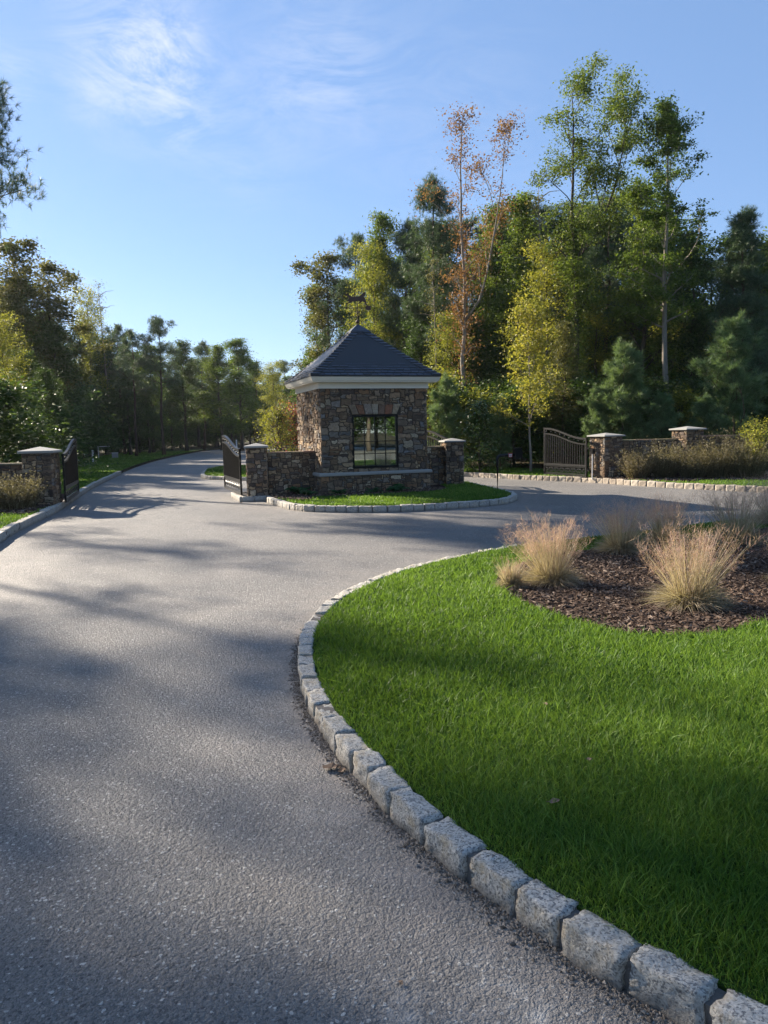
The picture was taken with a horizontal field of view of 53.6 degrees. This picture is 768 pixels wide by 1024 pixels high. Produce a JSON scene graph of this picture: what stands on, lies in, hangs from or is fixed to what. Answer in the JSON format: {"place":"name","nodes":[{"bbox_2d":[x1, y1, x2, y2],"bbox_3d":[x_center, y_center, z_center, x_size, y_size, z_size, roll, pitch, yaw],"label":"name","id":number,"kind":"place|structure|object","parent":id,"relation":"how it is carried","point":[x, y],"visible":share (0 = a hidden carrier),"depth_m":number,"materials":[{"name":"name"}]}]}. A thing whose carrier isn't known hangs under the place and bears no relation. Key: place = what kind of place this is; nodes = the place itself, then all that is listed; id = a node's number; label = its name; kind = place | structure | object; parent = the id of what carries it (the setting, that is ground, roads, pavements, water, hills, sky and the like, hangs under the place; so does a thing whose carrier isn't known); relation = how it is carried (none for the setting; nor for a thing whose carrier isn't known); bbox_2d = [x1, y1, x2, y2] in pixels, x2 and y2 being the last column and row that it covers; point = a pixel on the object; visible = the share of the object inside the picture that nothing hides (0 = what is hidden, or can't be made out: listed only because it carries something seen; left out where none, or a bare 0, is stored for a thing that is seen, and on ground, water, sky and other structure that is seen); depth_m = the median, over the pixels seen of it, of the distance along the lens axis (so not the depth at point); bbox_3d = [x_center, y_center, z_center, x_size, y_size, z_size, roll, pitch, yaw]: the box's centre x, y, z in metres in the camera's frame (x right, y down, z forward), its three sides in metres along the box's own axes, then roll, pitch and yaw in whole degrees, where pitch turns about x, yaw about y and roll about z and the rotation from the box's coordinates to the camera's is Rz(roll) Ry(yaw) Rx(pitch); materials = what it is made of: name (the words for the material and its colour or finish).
{"place":"outdoors","nodes":[
{"label":"outdoors","id":0,"kind":"place"},
{"bbox_2d":[0,449,206,528],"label":"lawn","id":1,"kind":"structure","parent":0,"point":[192,450],"depth_m":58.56,"materials":[{"name":"plant"}]},
{"bbox_2d":[20,367,82,450],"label":"leafy tree","id":2,"kind":"object","parent":1,"relation":"on","point":[47,379],"visible":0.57,"depth_m":29.57,"materials":[{"name":"green plant"}]},
{"bbox_2d":[82,437,297,472],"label":"verge","id":3,"kind":"structure","parent":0,"point":[212,447],"depth_m":79.35,"materials":[{"name":"green plant"}]},
{"bbox_2d":[0,310,36,448],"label":"leafy tree","id":4,"kind":"object","parent":3,"relation":"on","point":[5,367],"visible":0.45,"depth_m":29.37,"materials":[{"name":"green plant"}]},
{"bbox_2d":[0,65,47,252],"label":"tall pine","id":5,"kind":"object","parent":3,"relation":"on","point":[15,177],"visible":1,"depth_m":27.63,"materials":[{"name":"green plant"}]},
{"bbox_2d":[0,236,75,393],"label":"leafy tree","id":6,"kind":"object","parent":3,"relation":"on","point":[9,299],"visible":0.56,"depth_m":38.21,"materials":[{"name":"green plant"}]},
{"bbox_2d":[0,402,92,480],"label":"dense shrub","id":7,"kind":"object","parent":3,"relation":"on","point":[39,417],"visible":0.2,"depth_m":25.81,"materials":[{"name":"green plant"}]},
{"bbox_2d":[0,369,94,476],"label":"dense shrub","id":8,"kind":"object","parent":3,"relation":"on","point":[10,397],"visible":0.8,"depth_m":21.77,"materials":[{"name":"green plant"}]},
{"bbox_2d":[2,392,118,471],"bbox_3d":[-13.455,-3.034,30.667,5.544,4.064,5.447,-2,6,-11],"label":"dense shrub","id":9,"kind":"object","parent":3,"relation":"on","point":[65,414],"visible":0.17,"depth_m":31.00,"materials":[{"name":"green plant"}]},
{"bbox_2d":[25,319,97,435],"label":"leafy tree","id":10,"kind":"object","parent":3,"relation":"on","point":[50,344],"visible":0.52,"depth_m":39.18,"materials":[{"name":"green plant"}]},
{"bbox_2d":[6,258,119,409],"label":"leafy tree","id":11,"kind":"object","parent":3,"relation":"on","point":[58,299],"visible":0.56,"depth_m":40.54,"materials":[{"name":"green plant"}]},
{"bbox_2d":[67,284,114,454],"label":"leafy tree","id":12,"kind":"object","parent":3,"relation":"on","point":[90,302],"visible":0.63,"depth_m":60.28,"materials":[{"name":"green plant"}]},
{"bbox_2d":[62,381,137,456],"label":"dense shrub","id":13,"kind":"object","parent":3,"relation":"on","point":[94,425],"visible":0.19,"depth_m":46.02,"materials":[{"name":"green plant"}]},
{"bbox_2d":[79,379,137,455],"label":"dense shrub","id":14,"kind":"object","parent":3,"relation":"on","point":[103,397],"visible":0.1,"depth_m":59.25,"materials":[{"name":"green plant"}]},
{"bbox_2d":[94,323,139,453],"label":"tall pine","id":15,"kind":"object","parent":3,"relation":"on","point":[115,334],"visible":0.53,"depth_m":62.54,"materials":[{"name":"green plant"}]},
{"bbox_2d":[105,367,155,454],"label":"leafy tree","id":16,"kind":"object","parent":3,"relation":"on","point":[126,411],"visible":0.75,"depth_m":59.27,"materials":[{"name":"green plant"}]},
{"bbox_2d":[112,329,158,455],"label":"tall pine","id":17,"kind":"object","parent":3,"relation":"on","point":[126,341],"visible":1,"depth_m":54.90,"materials":[{"name":"green plant"}]},
{"bbox_2d":[128,382,165,452],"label":"leafy tree","id":18,"kind":"object","parent":3,"relation":"on","point":[143,403],"visible":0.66,"depth_m":63.07,"materials":[{"name":"green plant"}]},
{"bbox_2d":[131,315,183,454],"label":"tall pine","id":19,"kind":"object","parent":3,"relation":"on","point":[158,323],"visible":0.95,"depth_m":56.74,"materials":[{"name":"green plant"}]},
{"bbox_2d":[159,337,213,450],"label":"leafy tree","id":20,"kind":"object","parent":3,"relation":"on","point":[189,372],"visible":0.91,"depth_m":70.91,"materials":[{"name":"green plant"}]},
{"bbox_2d":[214,337,263,450],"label":"leafy tree","id":21,"kind":"object","parent":3,"relation":"on","point":[239,359],"visible":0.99,"depth_m":66.58,"materials":[{"name":"green plant"}]},
{"bbox_2d":[231,357,272,442],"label":"leafy tree","id":22,"kind":"object","parent":3,"relation":"on","point":[253,377],"visible":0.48,"depth_m":82.79,"materials":[{"name":"green plant"}]},
{"bbox_2d":[251,359,293,441],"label":"leafy tree","id":23,"kind":"object","parent":3,"relation":"on","point":[270,371],"visible":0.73,"depth_m":74.93,"materials":[{"name":"green plant"}]},
{"bbox_2d":[193,343,239,449],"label":"leafy tree","id":24,"kind":"object","parent":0,"point":[217,354],"visible":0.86,"depth_m":72.65,"materials":[{"name":"green plant"}]},
{"bbox_2d":[0,446,767,1023],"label":"road","id":25,"kind":"structure","parent":0,"point":[190,832],"depth_m":3.41,"materials":[{"name":"grey asphalt"}]},
{"bbox_2d":[0,471,120,542],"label":"granite kerb","id":26,"kind":"structure","parent":25,"relation":"on","point":[9,530],"depth_m":15.25,"materials":[{"name":"grey stone"}]},
{"bbox_2d":[231,492,266,501],"bbox_3d":[-3.189,-0.377,18.809,0.995,0.176,1.634,-3,6,-19],"label":"pillar pad","id":27,"kind":"object","parent":25,"relation":"on","point":[244,497],"visible":0.45,"depth_m":18.05,"materials":[{"name":"concrete"}]},
{"bbox_2d":[244,443,268,497],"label":"stone pillar","id":28,"kind":"structure","parent":27,"relation":"on","point":[256,469],"depth_m":18.04,"materials":[{"name":"grey stone"}]},
{"bbox_2d":[222,435,242,494],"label":"metal gate","id":29,"kind":"structure","parent":28,"relation":"attached to","point":[232,464],"depth_m":19.39,"materials":[{"name":"black metal"}]},
{"bbox_2d":[267,481,516,512],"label":"granite kerb","id":30,"kind":"structure","parent":25,"relation":"on","point":[511,498],"depth_m":15.28,"materials":[{"name":"grey stone"}]},
{"bbox_2d":[282,629,677,1023],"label":"gutter grit","id":31,"kind":"object","parent":25,"relation":"on","point":[497,913],"visible":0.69,"depth_m":2.66,"materials":[{"name":"grey gravel"}]},
{"bbox_2d":[297,517,767,1023],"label":"granite kerb","id":32,"kind":"structure","parent":25,"relation":"on","point":[670,986],"depth_m":2.46,"materials":[{"name":"grey stone"}]},
{"bbox_2d":[464,472,767,492],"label":"granite kerb","id":33,"kind":"structure","parent":25,"relation":"on","point":[610,481],"depth_m":20.81,"materials":[{"name":"grey stone"}]},
{"bbox_3d":[1.935,-0.683,20.649,1.134,0.175,1.135,-2,6,-11],"label":"pillar pad","id":34,"kind":"object","parent":25,"relation":"on","visible":0},
{"bbox_2d":[439,438,465,483],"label":"stone pillar","id":35,"kind":"structure","parent":34,"relation":"on","point":[453,452],"depth_m":20.24,"materials":[{"name":"grey stone"}]},
{"bbox_2d":[0,0,767,385],"label":"sky","id":36,"kind":"structure","parent":0,"point":[191,149],"materials":[{"name":"blue"}]},
{"bbox_2d":[276,481,511,505],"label":"lawn","id":37,"kind":"structure","parent":0,"point":[380,505],"depth_m":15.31,"materials":[{"name":"plant"}]},
{"bbox_2d":[267,450,315,493],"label":"stone wall","id":38,"kind":"structure","parent":37,"relation":"on","point":[287,469],"depth_m":18.42,"materials":[{"name":"grey stone"}]},
{"bbox_2d":[284,292,440,492],"bbox_3d":[-0.624,-2.981,19.385,3.260,5.135,3.006,-3,6,-19],"label":"gatehouse","id":39,"kind":"object","parent":37,"relation":"on","point":[361,399],"visible":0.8,"depth_m":18.41,"materials":[{"name":"stone"},{"name":"slate"},{"name":"glass"}]},
{"bbox_2d":[351,414,398,468],"bbox_3d":[-0.219,-1.711,18.388,1.170,1.275,0.070,-3,6,-19],"label":"window","id":40,"kind":"structure","parent":39,"relation":"in","point":[388,415],"depth_m":18.39,"materials":[{"name":"black metal"}]},
{"bbox_2d":[269,447,589,470],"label":"verge","id":41,"kind":"structure","parent":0,"point":[540,465],"depth_m":31.59,"materials":[{"name":"green plant"}]},
{"bbox_2d":[285,249,365,372],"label":"leafy tree","id":42,"kind":"object","parent":41,"relation":"on","point":[321,291],"visible":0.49,"depth_m":45.90,"materials":[{"name":"green plant"}]},
{"bbox_2d":[316,231,377,350],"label":"leafy tree","id":43,"kind":"object","parent":41,"relation":"on","point":[340,288],"visible":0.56,"depth_m":44.55,"materials":[{"name":"green plant"}]},
{"bbox_2d":[340,235,415,359],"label":"leafy tree","id":44,"kind":"object","parent":41,"relation":"on","point":[377,276],"visible":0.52,"depth_m":39.79,"materials":[{"name":"green plant"}]},
{"bbox_2d":[352,208,408,347],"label":"leafy tree","id":45,"kind":"object","parent":41,"relation":"on","point":[382,222],"visible":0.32,"depth_m":40.54,"materials":[{"name":"green plant"}]},
{"bbox_2d":[371,212,440,367],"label":"tall pine","id":46,"kind":"object","parent":41,"relation":"on","point":[402,246],"visible":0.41,"depth_m":39.72,"materials":[{"name":"green plant"}]},
{"bbox_2d":[393,290,444,370],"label":"leafy tree","id":47,"kind":"object","parent":41,"relation":"on","point":[413,353],"visible":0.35,"depth_m":36.97,"materials":[{"name":"green plant"}]},
{"bbox_2d":[398,166,476,369],"bbox_3d":[2.493,-9.418,36.403,3.923,13.964,4.636,-1,6,5],"label":"tall pine","id":48,"kind":"object","parent":41,"relation":"on","point":[433,239],"visible":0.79,"depth_m":35.75,"materials":[{"name":"green plant"}]},
{"bbox_2d":[423,309,475,385],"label":"leafy tree","id":49,"kind":"object","parent":41,"relation":"on","point":[446,341],"visible":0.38,"depth_m":32.38,"materials":[{"name":"green plant"}]},
{"bbox_2d":[427,371,476,464],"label":"young pine","id":50,"kind":"object","parent":41,"relation":"on","point":[440,408],"visible":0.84,"depth_m":26.21,"materials":[{"name":"green plant"}]},
{"bbox_2d":[408,101,529,457],"bbox_3d":[3.753,-8.956,30.509,4.612,14.224,3.817,3,7,34],"label":"autumn maple","id":51,"kind":"object","parent":41,"relation":"on","point":[462,274],"visible":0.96,"depth_m":30.05,"materials":[{"name":"orange plant"}]},
{"bbox_2d":[430,209,507,352],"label":"tall pine","id":52,"kind":"object","parent":41,"relation":"on","point":[471,225],"visible":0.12,"depth_m":43.23,"materials":[{"name":"green plant"}]},
{"bbox_2d":[459,199,540,385],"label":"leafy tree","id":53,"kind":"object","parent":41,"relation":"on","point":[495,280],"visible":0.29,"depth_m":38.52,"materials":[{"name":"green plant"}]},
{"bbox_2d":[473,279,532,458],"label":"leafy tree","id":54,"kind":"object","parent":41,"relation":"on","point":[494,352],"visible":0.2,"depth_m":35.98,"materials":[{"name":"green plant"}]},
{"bbox_2d":[477,189,568,459],"bbox_3d":[6.832,-8.639,35.399,4.614,12.414,4.091,-2,6,-8],"label":"leafy tree","id":55,"kind":"object","parent":41,"relation":"on","point":[510,248],"visible":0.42,"depth_m":34.72,"materials":[{"name":"green plant"}]},
{"bbox_2d":[491,235,599,462],"bbox_3d":[6.665,-6.651,31.218,4.525,9.375,4.405,-5,7,-28],"label":"leafy tree","id":56,"kind":"object","parent":41,"relation":"on","point":[541,289],"visible":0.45,"depth_m":30.55,"materials":[{"name":"green plant"}]},
{"bbox_2d":[523,379,589,463],"bbox_3d":[7.182,-3.238,29.157,4.280,3.862,4.206,-3,6,-19],"label":"dense shrub","id":57,"kind":"object","parent":41,"relation":"on","point":[550,422],"visible":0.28,"depth_m":28.63,"materials":[{"name":"green plant"}]},
{"bbox_2d":[540,319,590,463],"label":"leafy tree","id":58,"kind":"object","parent":41,"relation":"on","point":[563,350],"visible":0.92,"depth_m":27.55,"materials":[{"name":"green plant"}]},
{"bbox_2d":[520,49,656,463],"bbox_3d":[7.906,-9.412,29.324,4.808,15.212,4.167,3,7,32],"label":"vine clad tree","id":59,"kind":"object","parent":41,"relation":"on","point":[578,226],"visible":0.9,"depth_m":28.65,"materials":[{"name":"green plant"}]},
{"bbox_2d":[562,284,632,388],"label":"leafy tree","id":60,"kind":"object","parent":41,"relation":"on","point":[607,356],"visible":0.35,"depth_m":35.20,"materials":[{"name":"green plant"}]},
{"bbox_2d":[549,370,652,460],"bbox_3d":[8.184,-3.249,28.158,4.556,4.110,4.476,-1,6,0],"label":"dense shrub","id":61,"kind":"object","parent":41,"relation":"on","point":[586,385],"visible":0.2,"depth_m":27.84,"materials":[{"name":"green plant"}]},
{"bbox_2d":[560,192,655,377],"bbox_3d":[10.556,-8.918,36.441,4.561,12.617,4.702,-3,6,-20],"label":"tall pine","id":62,"kind":"object","parent":41,"relation":"on","point":[594,257],"visible":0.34,"depth_m":35.44,"materials":[{"name":"green plant"}]},
{"bbox_2d":[598,203,679,363],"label":"tall pine","id":63,"kind":"object","parent":41,"relation":"on","point":[617,236],"visible":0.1,"depth_m":39.29,"materials":[{"name":"green plant"}]},
{"bbox_2d":[596,337,682,439],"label":"young pine","id":64,"kind":"object","parent":41,"relation":"on","point":[626,379],"visible":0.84,"depth_m":24.72,"materials":[{"name":"green plant"}]},
{"bbox_2d":[598,180,705,384],"bbox_3d":[11.706,-8.337,33.101,4.495,12.092,3.985,3,8,37],"label":"leafy tree","id":65,"kind":"object","parent":41,"relation":"on","point":[634,300],"visible":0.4,"depth_m":32.78,"materials":[{"name":"green plant"}]},
{"bbox_2d":[598,90,721,392],"bbox_3d":[10.889,-8.896,29.570,4.546,13.989,3.814,3,7,32],"label":"tall slender tree","id":66,"kind":"object","parent":41,"relation":"on","point":[668,126],"visible":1,"depth_m":28.85,"materials":[{"name":"green plant"}]},
{"bbox_2d":[641,390,684,438],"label":"young pine","id":67,"kind":"object","parent":41,"relation":"on","point":[660,407],"visible":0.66,"depth_m":24.29,"materials":[{"name":"green plant"}]},
{"bbox_2d":[631,370,699,438],"bbox_3d":[10.370,-3.438,29.386,4.508,4.139,4.587,1,6,20],"label":"dense shrub","id":68,"kind":"object","parent":41,"relation":"on","point":[655,384],"visible":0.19,"depth_m":28.49,"materials":[{"name":"green plant"}]},
{"bbox_2d":[638,224,724,386],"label":"leafy tree","id":69,"kind":"object","parent":41,"relation":"on","point":[694,344],"visible":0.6,"depth_m":32.87,"materials":[{"name":"green plant"}]},
{"bbox_2d":[683,392,728,434],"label":"young pine","id":70,"kind":"object","parent":41,"relation":"on","point":[701,410],"visible":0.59,"depth_m":23.97,"materials":[{"name":"green plant"}]},
{"bbox_2d":[685,309,767,434],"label":"young pine","id":71,"kind":"object","parent":41,"relation":"on","point":[732,361],"visible":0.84,"depth_m":24.61,"materials":[{"name":"green plant"}]},
{"bbox_2d":[702,204,767,431],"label":"dark spruce like pine","id":72,"kind":"object","parent":41,"relation":"on","point":[742,225],"visible":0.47,"depth_m":27.89,"materials":[{"name":"green plant"}]},
{"bbox_2d":[312,518,767,1005],"bbox_3d":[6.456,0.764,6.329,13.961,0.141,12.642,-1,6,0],"label":"lawn","id":73,"kind":"structure","parent":0,"point":[721,986],"depth_m":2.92,"materials":[{"name":"plant"}]},
{"bbox_2d":[495,526,767,636],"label":"mulch bed","id":74,"kind":"object","parent":73,"relation":"on","point":[674,618],"visible":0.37,"depth_m":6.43,"materials":[{"name":"brown wood"}]},
{"bbox_2d":[489,555,532,589],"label":"ornamental grass","id":75,"kind":"object","parent":74,"relation":"on","point":[512,579],"depth_m":7.12,"materials":[{"name":"beige plant"}]},
{"bbox_2d":[495,510,593,589],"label":"ornamental grass","id":76,"kind":"object","parent":74,"relation":"on","point":[553,572],"depth_m":7.21,"materials":[{"name":"beige plant"}]},
{"bbox_2d":[582,493,662,555],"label":"ornamental grass","id":77,"kind":"object","parent":74,"relation":"on","point":[615,543],"depth_m":8.91,"materials":[{"name":"beige plant"}]},
{"bbox_2d":[630,488,698,545],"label":"ornamental grass","id":78,"kind":"object","parent":74,"relation":"on","point":[664,519],"depth_m":9.50,"materials":[{"name":"beige plant"}]},
{"bbox_2d":[626,505,764,614],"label":"ornamental grass","id":79,"kind":"object","parent":74,"relation":"on","point":[693,593],"depth_m":6.21,"materials":[{"name":"beige plant"}]},
{"bbox_2d":[689,471,767,547],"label":"ornamental grass","id":80,"kind":"object","parent":74,"relation":"on","point":[745,516],"depth_m":9.39,"materials":[{"name":"beige plant"}]},
{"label":"lawn","id":81,"kind":"structure","parent":0,"visible":0},
{"bbox_2d":[455,396,505,471],"bbox_3d":[3.197,-2.483,25.795,2.186,2.916,2.002,3,7,34],"label":"evergreen shrub","id":82,"kind":"object","parent":81,"relation":"on","point":[478,426],"visible":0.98,"depth_m":25.55,"materials":[{"name":"green plant"}]},
{"bbox_2d":[481,393,514,469],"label":"young pine","id":83,"kind":"object","parent":81,"relation":"on","point":[500,419],"visible":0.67,"depth_m":26.49,"materials":[{"name":"green plant"}]},
{"bbox_2d":[467,379,566,467],"bbox_3d":[4.641,-3.108,28.526,4.258,3.842,4.184,-1,6,6],"label":"dense shrub","id":84,"kind":"object","parent":81,"relation":"on","point":[522,441],"visible":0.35,"depth_m":27.95,"materials":[{"name":"green plant"}]},
{"bbox_2d":[482,290,567,471],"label":"young yellow tree","id":85,"kind":"object","parent":81,"relation":"on","point":[533,319],"visible":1,"depth_m":25.05,"materials":[{"name":"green plant"}]},
{"bbox_2d":[543,428,588,476],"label":"metal gate","id":86,"kind":"structure","parent":81,"relation":"on","point":[577,465],"depth_m":22.74,"materials":[{"name":"black metal"}]},
{"bbox_2d":[575,383,619,468],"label":"young pine","id":87,"kind":"object","parent":81,"relation":"on","point":[595,405],"visible":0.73,"depth_m":25.28,"materials":[{"name":"green plant"}]},
{"bbox_2d":[587,433,625,477],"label":"stone pillar","id":88,"kind":"structure","parent":81,"relation":"on","point":[605,446],"depth_m":21.56,"materials":[{"name":"stone"}]},
{"bbox_2d":[464,465,767,485],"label":"lawn grass","id":89,"kind":"structure","parent":81,"relation":"on","point":[526,471],"depth_m":23.86,"materials":[{"name":"green plant"}]},
{"bbox_2d":[622,438,676,475],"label":"stone wall","id":90,"kind":"structure","parent":81,"relation":"on","point":[630,444],"depth_m":21.66,"materials":[{"name":"grey stone"}]},
{"bbox_2d":[669,426,706,475],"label":"stone pillar","id":91,"kind":"structure","parent":81,"relation":"on","point":[690,433],"depth_m":21.21,"materials":[{"name":"stone"}]},
{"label":"mulch bed","id":92,"kind":"structure","parent":81,"relation":"on","visible":0},
{"bbox_2d":[611,439,666,478],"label":"wispy shrub","id":93,"kind":"object","parent":92,"relation":"on","point":[634,467],"visible":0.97,"depth_m":20.73,"materials":[{"name":"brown plant"}]},
{"bbox_2d":[639,436,699,477],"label":"wispy shrub","id":94,"kind":"object","parent":92,"relation":"on","point":[667,468],"visible":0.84,"depth_m":20.76,"materials":[{"name":"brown plant"}]},
{"bbox_2d":[662,441,723,477],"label":"wispy shrub","id":95,"kind":"object","parent":92,"relation":"on","point":[700,470],"visible":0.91,"depth_m":20.50,"materials":[{"name":"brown plant"}]},
{"bbox_2d":[682,427,753,477],"bbox_3d":[9.053,-1.690,20.573,2.115,1.554,1.886,-1,6,0],"label":"wispy shrub","id":96,"kind":"object","parent":92,"relation":"on","point":[716,469],"visible":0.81,"depth_m":20.36,"materials":[{"name":"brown plant"}]},
{"bbox_2d":[712,426,767,477],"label":"wispy shrub","id":97,"kind":"object","parent":92,"relation":"on","point":[746,468],"visible":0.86,"depth_m":20.16,"materials":[{"name":"green plant"}]},
{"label":"mulch bed","id":98,"kind":"structure","parent":0,"visible":0},
{"bbox_2d":[0,466,48,509],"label":"wispy shrub","id":99,"kind":"object","parent":98,"relation":"on","point":[26,498],"visible":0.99,"depth_m":15.77,"materials":[{"name":"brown plant"}]},
{"bbox_2d":[17,447,62,504],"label":"stone pillar","id":100,"kind":"structure","parent":98,"relation":"on","point":[45,461],"depth_m":16.69,"materials":[{"name":"grey stone"}]},
{"bbox_2d":[61,439,79,501],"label":"metal gate","id":101,"kind":"structure","parent":100,"relation":"attached to","point":[70,470],"depth_m":18.41,"materials":[{"name":"black metal"}]},
{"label":"lawn","id":102,"kind":"structure","parent":0,"visible":0},
{"bbox_2d":[246,396,298,451],"bbox_3d":[-3.169,-2.429,26.037,2.606,3.153,3.299,3,7,32],"label":"shrub","id":103,"kind":"object","parent":102,"relation":"on","point":[281,429],"depth_m":25.43,"materials":[{"name":"green plant"}]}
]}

